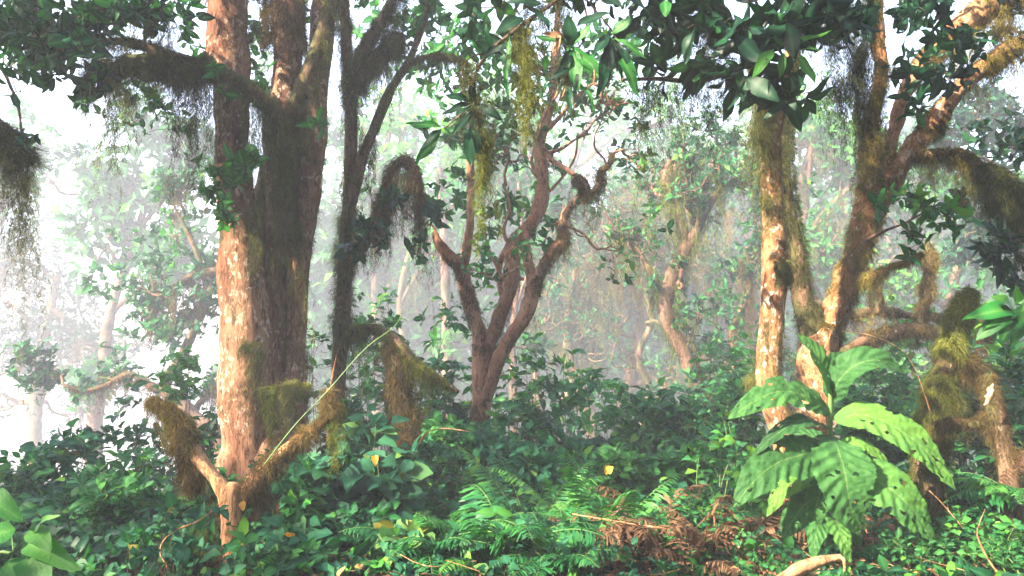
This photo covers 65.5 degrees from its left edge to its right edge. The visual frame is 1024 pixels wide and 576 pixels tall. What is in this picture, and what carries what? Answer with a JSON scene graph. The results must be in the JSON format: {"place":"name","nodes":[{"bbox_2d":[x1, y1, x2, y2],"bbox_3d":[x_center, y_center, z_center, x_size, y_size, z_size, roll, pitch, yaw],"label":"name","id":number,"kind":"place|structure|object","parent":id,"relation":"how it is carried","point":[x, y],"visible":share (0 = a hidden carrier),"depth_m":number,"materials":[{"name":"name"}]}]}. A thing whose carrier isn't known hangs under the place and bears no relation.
{"place":"outdoors","nodes":[
{"label":"outdoors","id":0,"kind":"place"},
{"bbox_2d":[0,435,1012,575],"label":"ground","id":1,"kind":"structure","parent":0,"point":[9,446],"depth_m":5.01,"materials":[{"name":"soil"}]},
{"bbox_2d":[0,446,56,523],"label":"shrub","id":2,"kind":"object","parent":1,"relation":"on","point":[24,472],"visible":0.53,"depth_m":6.10,"materials":[{"name":"green plant"}]},
{"bbox_2d":[0,488,80,575],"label":"broadleaf seedling","id":3,"kind":"object","parent":1,"relation":"on","point":[43,551],"visible":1,"depth_m":3.31,"materials":[{"name":"green plant"}]},
{"bbox_2d":[0,102,117,290],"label":"forest tree","id":4,"kind":"object","parent":1,"relation":"on","point":[50,196],"visible":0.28,"depth_m":41.58,"materials":[{"name":"green plant"}]},
{"bbox_2d":[19,418,105,496],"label":"shrub","id":5,"kind":"object","parent":1,"relation":"on","point":[66,457],"visible":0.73,"depth_m":6.73,"materials":[{"name":"green plant"}]},
{"bbox_2d":[0,521,127,575],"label":"shrub","id":6,"kind":"object","parent":1,"relation":"on","point":[74,541],"visible":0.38,"depth_m":4.64,"materials":[{"name":"green plant"}]},
{"bbox_2d":[0,477,155,531],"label":"shrub","id":7,"kind":"object","parent":1,"relation":"on","point":[49,501],"visible":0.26,"depth_m":5.63,"materials":[{"name":"green plant"}]},
{"bbox_2d":[0,207,186,464],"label":"forest tree","id":8,"kind":"object","parent":1,"relation":"on","point":[76,339],"visible":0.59,"depth_m":36.33,"materials":[{"name":"green plant"}]},
{"bbox_2d":[37,418,168,475],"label":"shrub","id":9,"kind":"object","parent":1,"relation":"on","point":[129,433],"visible":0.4,"depth_m":7.29,"materials":[{"name":"green plant"}]},
{"bbox_2d":[0,79,218,472],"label":"forest tree","id":10,"kind":"object","parent":1,"relation":"on","point":[105,210],"visible":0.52,"depth_m":29.29,"materials":[{"name":"green plant"}]},
{"bbox_2d":[0,150,221,456],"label":"forest tree","id":11,"kind":"object","parent":1,"relation":"on","point":[168,329],"visible":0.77,"depth_m":16.34,"materials":[{"name":"green plant"}]},
{"bbox_2d":[68,472,153,531],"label":"shrub","id":12,"kind":"object","parent":1,"relation":"on","point":[113,489],"visible":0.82,"depth_m":5.18,"materials":[{"name":"green plant"}]},
{"bbox_2d":[53,439,175,496],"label":"shrub","id":13,"kind":"object","parent":1,"relation":"on","point":[77,482],"visible":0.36,"depth_m":6.10,"materials":[{"name":"green plant"}]},
{"bbox_2d":[67,485,216,538],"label":"shrub","id":14,"kind":"object","parent":1,"relation":"on","point":[109,514],"visible":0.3,"depth_m":5.19,"materials":[{"name":"green plant"}]},
{"bbox_2d":[104,365,196,478],"bbox_3d":[-4.458,2.064,9.931,1.063,2.283,1.043,0,-3,0],"label":"shrub","id":15,"kind":"object","parent":1,"relation":"on","point":[136,385],"visible":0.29,"depth_m":9.82,"materials":[{"name":"green plant"}]},
{"bbox_2d":[98,518,220,572],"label":"shrub","id":16,"kind":"object","parent":1,"relation":"on","point":[155,539],"visible":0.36,"depth_m":4.72,"materials":[{"name":"green plant"}]},
{"bbox_2d":[0,0,353,511],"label":"forest tree","id":17,"kind":"object","parent":1,"relation":"on","point":[266,225],"visible":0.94,"depth_m":6.08,"materials":[{"name":"green plant"}]},
{"bbox_2d":[0,12,57,376],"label":"overhanging branch","id":18,"kind":"object","parent":17,"relation":"attached to","point":[17,149],"visible":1,"depth_m":4.52,"materials":[{"name":"green plant"}]},
{"bbox_2d":[151,344,210,435],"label":"shrub","id":19,"kind":"object","parent":1,"relation":"on","point":[182,383],"visible":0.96,"depth_m":7.52,"materials":[{"name":"green plant"}]},
{"bbox_2d":[137,385,353,575],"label":"broken stump","id":20,"kind":"object","parent":1,"relation":"on","point":[178,427],"visible":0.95,"depth_m":4.62,"materials":[{"name":"brown wood"}]},
{"bbox_2d":[221,508,334,575],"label":"shrub","id":21,"kind":"object","parent":1,"relation":"on","point":[299,526],"visible":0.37,"depth_m":4.47,"materials":[{"name":"green plant"}]},
{"bbox_2d":[257,536,332,575],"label":"shrub","id":22,"kind":"object","parent":1,"relation":"on","point":[270,561],"visible":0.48,"depth_m":4.15,"materials":[{"name":"green plant"}]},
{"bbox_2d":[277,476,335,533],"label":"shrub","id":23,"kind":"object","parent":1,"relation":"on","point":[296,496],"visible":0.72,"depth_m":4.69,"materials":[{"name":"green plant"}]},
{"bbox_2d":[274,438,381,512],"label":"shrub","id":24,"kind":"object","parent":1,"relation":"on","point":[312,471],"visible":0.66,"depth_m":5.03,"materials":[{"name":"green plant"}]},
{"bbox_2d":[249,31,449,449],"bbox_3d":[-7.742,1.165,37.258,9.646,26.512,6.392,0,-3,-8],"label":"forest tree","id":25,"kind":"object","parent":1,"relation":"on","point":[374,283],"visible":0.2,"depth_m":36.57,"materials":[{"name":"green plant"}]},
{"bbox_2d":[295,493,403,551],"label":"shrub","id":26,"kind":"object","parent":1,"relation":"on","point":[342,516],"visible":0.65,"depth_m":4.62,"materials":[{"name":"green plant"}]},
{"bbox_2d":[324,404,409,458],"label":"shrub","id":27,"kind":"object","parent":1,"relation":"on","point":[371,439],"visible":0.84,"depth_m":5.54,"materials":[{"name":"green plant"}]},
{"bbox_2d":[346,286,406,451],"bbox_3d":[-1.413,1.071,8.549,0.734,2.215,0.739,0,-3,0],"label":"shrub","id":28,"kind":"object","parent":1,"relation":"on","point":[367,391],"visible":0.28,"depth_m":8.45,"materials":[{"name":"green plant"}]},
{"bbox_2d":[329,447,432,513],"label":"shrub","id":29,"kind":"object","parent":1,"relation":"on","point":[391,483],"visible":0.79,"depth_m":5.12,"materials":[{"name":"green plant"}]},
{"bbox_2d":[358,289,407,450],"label":"shrub","id":30,"kind":"object","parent":1,"relation":"on","point":[390,321],"visible":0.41,"depth_m":7.93,"materials":[{"name":"green plant"}]},
{"bbox_2d":[318,0,471,454],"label":"forest tree","id":31,"kind":"object","parent":1,"relation":"on","point":[364,63],"visible":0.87,"depth_m":6.95,"materials":[{"name":"green plant"}]},
{"bbox_2d":[353,511,436,563],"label":"shrub","id":32,"kind":"object","parent":1,"relation":"on","point":[403,527],"visible":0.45,"depth_m":4.42,"materials":[{"name":"green plant"}]},
{"bbox_2d":[366,339,427,455],"bbox_3d":[-0.835,1.270,6.689,0.838,1.696,0.541,0,-3,0],"label":"tree stump","id":33,"kind":"object","parent":1,"relation":"on","point":[396,396],"visible":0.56,"depth_m":6.65,"materials":[{"name":"brown plant"}]},
{"bbox_2d":[326,100,504,341],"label":"forest tree","id":34,"kind":"object","parent":1,"relation":"on","point":[415,287],"visible":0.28,"depth_m":31.98,"materials":[{"name":"green plant"}]},
{"bbox_2d":[340,527,494,575],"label":"fern","id":35,"kind":"object","parent":1,"relation":"on","point":[457,539],"visible":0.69,"depth_m":4.24,"materials":[{"name":"green plant"}]},
{"bbox_2d":[388,434,451,478],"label":"shrub","id":36,"kind":"object","parent":1,"relation":"on","point":[423,451],"visible":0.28,"depth_m":6.22,"materials":[{"name":"green plant"}]},
{"bbox_2d":[412,291,470,421],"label":"shrub","id":37,"kind":"object","parent":1,"relation":"on","point":[448,314],"visible":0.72,"depth_m":8.82,"materials":[{"name":"green plant"}]},
{"bbox_2d":[413,352,472,435],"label":"shrub","id":38,"kind":"object","parent":1,"relation":"on","point":[434,361],"visible":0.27,"depth_m":8.28,"materials":[{"name":"green plant"}]},
{"bbox_2d":[421,410,479,473],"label":"shrub","id":39,"kind":"object","parent":1,"relation":"on","point":[437,421],"visible":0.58,"depth_m":6.46,"materials":[{"name":"green plant"}]},
{"bbox_2d":[358,65,568,418],"bbox_3d":[-1.875,0.823,28.176,7.842,17.722,4.132,0,-3,0],"label":"forest tree","id":40,"kind":"object","parent":1,"relation":"on","point":[447,348],"visible":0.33,"depth_m":27.50,"materials":[{"name":"green plant"}]},
{"bbox_2d":[439,419,514,480],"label":"shrub","id":41,"kind":"object","parent":1,"relation":"on","point":[485,437],"visible":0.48,"depth_m":6.70,"materials":[{"name":"green plant"}]},
{"bbox_2d":[407,510,553,565],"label":"fern","id":42,"kind":"object","parent":1,"relation":"on","point":[419,519],"visible":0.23,"depth_m":4.49,"materials":[{"name":"green plant"}]},
{"bbox_2d":[439,118,577,432],"bbox_3d":[-0.079,0.791,20.536,3.703,11.051,2.846,0,-3,0],"label":"forest tree","id":43,"kind":"object","parent":1,"relation":"on","point":[554,212],"visible":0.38,"depth_m":20.48,"materials":[{"name":"green plant"}]},
{"bbox_2d":[0,419,1023,575],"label":"undergrowth","id":44,"kind":"object","parent":1,"relation":"on","point":[402,567],"depth_m":4.39,"materials":[{"name":"green plant"}]},
{"bbox_2d":[351,0,673,431],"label":"forest tree","id":45,"kind":"object","parent":1,"relation":"on","point":[488,361],"visible":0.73,"depth_m":7.71,"materials":[{"name":"green plant"}]},
{"bbox_2d":[485,391,540,449],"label":"shrub","id":46,"kind":"object","parent":1,"relation":"on","point":[517,406],"visible":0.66,"depth_m":7.24,"materials":[{"name":"green plant"}]},
{"bbox_2d":[487,439,564,503],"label":"shrub","id":47,"kind":"object","parent":1,"relation":"on","point":[529,469],"visible":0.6,"depth_m":5.83,"materials":[{"name":"green plant"}]},
{"bbox_2d":[500,332,560,431],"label":"shrub","id":48,"kind":"object","parent":1,"relation":"on","point":[537,366],"visible":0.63,"depth_m":8.47,"materials":[{"name":"green plant"}]},
{"bbox_2d":[449,484,621,575],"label":"fern","id":49,"kind":"object","parent":1,"relation":"on","point":[574,530],"visible":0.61,"depth_m":4.34,"materials":[{"name":"green plant"}]},
{"bbox_2d":[457,445,619,520],"bbox_3d":[0.211,1.395,5.486,1.067,0.594,0.833,-3,-4,45],"label":"fern","id":50,"kind":"object","parent":1,"relation":"on","point":[564,497],"visible":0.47,"depth_m":5.49,"materials":[{"name":"green plant"}]},
{"bbox_2d":[442,88,645,443],"bbox_3d":[1.119,0.831,27.634,7.219,15.341,4.269,0,-3,0],"label":"forest tree","id":51,"kind":"object","parent":1,"relation":"on","point":[557,190],"visible":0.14,"depth_m":27.38,"materials":[{"name":"green plant"}]},
{"bbox_2d":[515,374,583,451],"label":"shrub","id":52,"kind":"object","parent":1,"relation":"on","point":[557,386],"visible":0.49,"depth_m":8.22,"materials":[{"name":"green plant"}]},
{"bbox_2d":[484,512,635,575],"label":"fern","id":53,"kind":"object","parent":1,"relation":"on","point":[580,559],"visible":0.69,"depth_m":4.12,"materials":[{"name":"green plant"}]},
{"bbox_2d":[487,467,646,518],"bbox_3d":[0.431,1.444,5.430,0.913,0.507,1.245,-2,-4,39],"label":"fern","id":54,"kind":"object","parent":1,"relation":"on","point":[526,488],"visible":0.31,"depth_m":5.25,"materials":[{"name":"green plant"}]},
{"bbox_2d":[390,28,752,417],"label":"forest tree","id":55,"kind":"object","parent":1,"relation":"on","point":[604,144],"visible":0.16,"depth_m":41.52,"materials":[{"name":"green plant"}]},
{"bbox_2d":[124,494,1023,575],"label":"fallen leaves","id":56,"kind":"object","parent":1,"relation":"on","point":[760,550],"depth_m":4.46,"materials":[{"name":"plant"}]},
{"bbox_2d":[544,348,606,434],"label":"shrub","id":57,"kind":"object","parent":1,"relation":"on","point":[589,388],"visible":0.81,"depth_m":8.64,"materials":[{"name":"green plant"}]},
{"bbox_2d":[511,178,662,440],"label":"forest tree","id":58,"kind":"object","parent":1,"relation":"on","point":[559,347],"visible":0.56,"depth_m":24.79,"materials":[{"name":"green plant"}]},
{"bbox_2d":[549,367,625,437],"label":"shrub","id":59,"kind":"object","parent":1,"relation":"on","point":[584,417],"visible":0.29,"depth_m":10.74,"materials":[{"name":"green plant"}]},
{"bbox_2d":[517,200,682,438],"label":"forest tree","id":60,"kind":"object","parent":1,"relation":"on","point":[569,344],"visible":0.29,"depth_m":25.00,"materials":[{"name":"green plant"}]},
{"bbox_2d":[193,87,1023,476],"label":"distant forest","id":61,"kind":"object","parent":1,"relation":"on","point":[321,279],"visible":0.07,"depth_m":37.97,"materials":[{"name":"green plant"}]},
{"bbox_2d":[588,378,640,447],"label":"shrub","id":62,"kind":"object","parent":1,"relation":"on","point":[611,385],"visible":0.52,"depth_m":9.08,"materials":[{"name":"green plant"}]},
{"bbox_2d":[558,444,686,524],"bbox_3d":[0.546,1.294,5.011,0.852,0.713,0.850,-2,-4,34],"label":"fern","id":63,"kind":"object","parent":1,"relation":"on","point":[644,504],"visible":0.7,"depth_m":4.94,"materials":[{"name":"green plant"}]},
{"bbox_2d":[585,442,660,501],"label":"shrub","id":64,"kind":"object","parent":1,"relation":"on","point":[607,455],"visible":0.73,"depth_m":5.79,"materials":[{"name":"green plant"}]},
{"bbox_2d":[557,161,710,424],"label":"forest tree","id":65,"kind":"object","parent":1,"relation":"on","point":[640,368],"visible":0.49,"depth_m":20.36,"materials":[{"name":"green plant"}]},
{"bbox_2d":[602,376,679,454],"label":"shrub","id":66,"kind":"object","parent":1,"relation":"on","point":[633,430],"visible":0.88,"depth_m":8.01,"materials":[{"name":"green plant"}]},
{"bbox_2d":[574,131,728,427],"bbox_3d":[5.754,1.477,29.843,6.648,14.975,4.504,-1,-3,23],"label":"forest tree","id":67,"kind":"object","parent":1,"relation":"on","point":[636,379],"visible":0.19,"depth_m":29.51,"materials":[{"name":"green plant"}]},
{"bbox_2d":[588,518,737,557],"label":"dead fern","id":68,"kind":"object","parent":1,"relation":"on","point":[620,530],"visible":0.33,"depth_m":4.50,"materials":[{"name":"brown plant"}]},
{"bbox_2d":[651,439,716,505],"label":"shrub","id":69,"kind":"object","parent":1,"relation":"on","point":[677,463],"visible":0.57,"depth_m":5.79,"materials":[{"name":"green plant"}]},
{"bbox_2d":[648,521,734,575],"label":"dead fern","id":70,"kind":"object","parent":1,"relation":"on","point":[669,554],"visible":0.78,"depth_m":4.34,"materials":[{"name":"brown plant"}]},
{"bbox_2d":[656,387,726,446],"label":"shrub","id":71,"kind":"object","parent":1,"relation":"on","point":[690,406],"visible":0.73,"depth_m":7.93,"materials":[{"name":"green plant"}]},
{"bbox_2d":[570,82,822,403],"bbox_3d":[2.870,0.269,13.347,3.771,7.355,2.894,0,-3,0],"label":"forest tree","id":72,"kind":"object","parent":1,"relation":"on","point":[671,285],"visible":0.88,"depth_m":13.09,"materials":[{"name":"green plant"}]},
{"bbox_2d":[650,495,742,555],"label":"dead fern","id":73,"kind":"object","parent":1,"relation":"on","point":[718,532],"visible":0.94,"depth_m":4.54,"materials":[{"name":"brown plant"}]},
{"bbox_2d":[634,490,767,540],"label":"fern","id":74,"kind":"object","parent":1,"relation":"on","point":[661,520],"visible":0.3,"depth_m":5.14,"materials":[{"name":"green plant"}]},
{"bbox_2d":[676,484,737,532],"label":"shrub","id":75,"kind":"object","parent":1,"relation":"on","point":[706,500],"visible":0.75,"depth_m":5.20,"materials":[{"name":"green plant"}]},
{"bbox_2d":[688,412,747,521],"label":"shrub","id":76,"kind":"object","parent":1,"relation":"on","point":[719,441],"visible":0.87,"depth_m":5.54,"materials":[{"name":"green plant"}]},
{"bbox_2d":[687,340,750,411],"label":"shrub","id":77,"kind":"object","parent":1,"relation":"on","point":[733,357],"visible":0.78,"depth_m":9.15,"materials":[{"name":"green plant"}]},
{"bbox_2d":[698,369,765,460],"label":"shrub","id":78,"kind":"object","parent":1,"relation":"on","point":[733,388],"visible":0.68,"depth_m":6.49,"materials":[{"name":"green plant"}]},
{"bbox_2d":[643,191,843,377],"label":"forest tree","id":79,"kind":"object","parent":1,"relation":"on","point":[710,276],"visible":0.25,"depth_m":22.57,"materials":[{"name":"green plant"}]},
{"bbox_2d":[708,316,784,444],"bbox_3d":[3.115,1.571,10.461,0.910,2.393,0.880,1,-3,-18],"label":"shrub","id":80,"kind":"object","parent":1,"relation":"on","point":[745,351],"visible":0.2,"depth_m":10.41,"materials":[{"name":"green plant"}]},
{"bbox_2d":[617,0,885,513],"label":"forest tree","id":81,"kind":"object","parent":1,"relation":"on","point":[754,43],"visible":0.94,"depth_m":4.54,"materials":[{"name":"green plant"}]},
{"bbox_2d":[406,0,671,260],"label":"overhanging branch","id":82,"kind":"object","parent":81,"relation":"attached to","point":[576,61],"visible":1,"depth_m":3.83,"materials":[{"name":"green plant"}]},
{"bbox_2d":[724,446,782,537],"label":"shrub","id":83,"kind":"object","parent":1,"relation":"on","point":[758,504],"visible":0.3,"depth_m":5.19,"materials":[{"name":"green plant"}]},
{"bbox_2d":[694,195,849,447],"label":"forest tree","id":84,"kind":"object","parent":1,"relation":"on","point":[746,266],"visible":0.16,"depth_m":15.79,"materials":[{"name":"green plant"}]},
{"bbox_2d":[735,70,887,438],"bbox_3d":[8.799,0.027,22.609,4.751,13.372,3.845,0,-3,0],"label":"forest tree","id":85,"kind":"object","parent":1,"relation":"on","point":[812,134],"visible":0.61,"depth_m":22.81,"materials":[{"name":"green plant"}]},
{"bbox_2d":[728,334,955,565],"bbox_3d":[1.821,1.007,4.619,1.246,1.482,0.572,0,-3,0],"label":"broadleaf plant","id":86,"kind":"object","parent":1,"relation":"on","point":[807,464],"visible":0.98,"depth_m":4.50,"materials":[{"name":"green plant"}]},
{"bbox_2d":[757,191,950,400],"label":"forest tree","id":87,"kind":"object","parent":1,"relation":"on","point":[842,213],"visible":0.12,"depth_m":22.57,"materials":[{"name":"green plant"}]},
{"bbox_2d":[833,385,888,458],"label":"shrub","id":88,"kind":"object","parent":1,"relation":"on","point":[839,429],"visible":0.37,"depth_m":6.88,"materials":[{"name":"green plant"}]},
{"bbox_2d":[834,393,911,466],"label":"shrub","id":89,"kind":"object","parent":1,"relation":"on","point":[893,453],"visible":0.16,"depth_m":6.78,"materials":[{"name":"green plant"}]},
{"bbox_2d":[846,347,920,452],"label":"shrub","id":90,"kind":"object","parent":1,"relation":"on","point":[898,389],"visible":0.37,"depth_m":8.42,"materials":[{"name":"green plant"}]},
{"bbox_2d":[796,97,979,464],"bbox_3d":[17.339,0.988,36.246,9.066,20.013,5.144,0,-3,0],"label":"forest tree","id":91,"kind":"object","parent":1,"relation":"on","point":[939,247],"visible":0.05,"depth_m":36.61,"materials":[{"name":"green plant"}]},
{"bbox_2d":[781,0,1023,476],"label":"forest tree","id":92,"kind":"object","parent":1,"relation":"on","point":[884,165],"visible":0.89,"depth_m":5.89,"materials":[{"name":"green plant"}]},
{"bbox_2d":[877,279,939,461],"bbox_3d":[4.725,1.103,9.343,0.903,2.485,0.892,0,-3,0],"label":"shrub","id":93,"kind":"object","parent":1,"relation":"on","point":[900,355],"visible":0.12,"depth_m":9.36,"materials":[{"name":"green plant"}]},
{"bbox_2d":[876,526,961,574],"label":"shrub","id":94,"kind":"object","parent":1,"relation":"on","point":[943,547],"visible":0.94,"depth_m":4.47,"materials":[{"name":"green plant"}]},
{"bbox_2d":[820,135,1023,468],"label":"forest tree","id":95,"kind":"object","parent":1,"relation":"on","point":[951,282],"visible":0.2,"depth_m":20.33,"materials":[{"name":"green plant"}]},
{"bbox_2d":[839,240,1023,384],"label":"mossy tree","id":96,"kind":"object","parent":1,"relation":"on","point":[921,327],"visible":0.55,"depth_m":7.97,"materials":[{"name":"brown plant"}]},
{"bbox_2d":[900,283,1007,528],"bbox_3d":[2.895,0.956,5.256,0.782,1.982,0.482,0,-3,0],"label":"mossy stump","id":97,"kind":"object","parent":1,"relation":"on","point":[956,368],"visible":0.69,"depth_m":5.21,"materials":[{"name":"green plant"}]},
{"bbox_2d":[909,76,1023,308],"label":"forest tree","id":98,"kind":"object","parent":1,"relation":"on","point":[958,254],"visible":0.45,"depth_m":15.82,"materials":[{"name":"green plant"}]},
{"bbox_2d":[926,372,1023,549],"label":"mossy stump","id":99,"kind":"object","parent":1,"relation":"on","point":[992,420],"visible":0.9,"depth_m":4.83,"materials":[{"name":"brown wood"}]},
{"bbox_2d":[931,502,1023,549],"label":"shrub","id":100,"kind":"object","parent":1,"relation":"on","point":[996,527],"visible":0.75,"depth_m":4.54,"materials":[{"name":"green plant"}]},
{"bbox_2d":[953,371,1023,478],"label":"shrub","id":101,"kind":"object","parent":1,"relation":"on","point":[981,452],"visible":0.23,"depth_m":6.10,"materials":[{"name":"green plant"}]},
{"bbox_2d":[954,534,1023,572],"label":"shrub","id":102,"kind":"object","parent":1,"relation":"on","point":[1014,564],"visible":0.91,"depth_m":4.27,"materials":[{"name":"green plant"}]},
{"bbox_2d":[961,286,1023,346],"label":"broadleaf seedling","id":103,"kind":"object","parent":1,"relation":"on","point":[1003,319],"visible":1,"depth_m":4.46,"materials":[{"name":"green plant"}]},
{"bbox_2d":[982,339,1023,447],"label":"shrub","id":104,"kind":"object","parent":1,"relation":"on","point":[1012,374],"visible":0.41,"depth_m":6.56,"materials":[{"name":"green plant"}]},
{"bbox_2d":[0,0,1023,440],"label":"sky","id":105,"kind":"structure","parent":0,"point":[49,108],"materials":[{"name":"white"}]},
{"bbox_2d":[943,472,1023,519],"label":"fern","id":106,"kind":"object","parent":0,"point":[997,494],"visible":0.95,"depth_m":4.73,"materials":[{"name":"green plant"}]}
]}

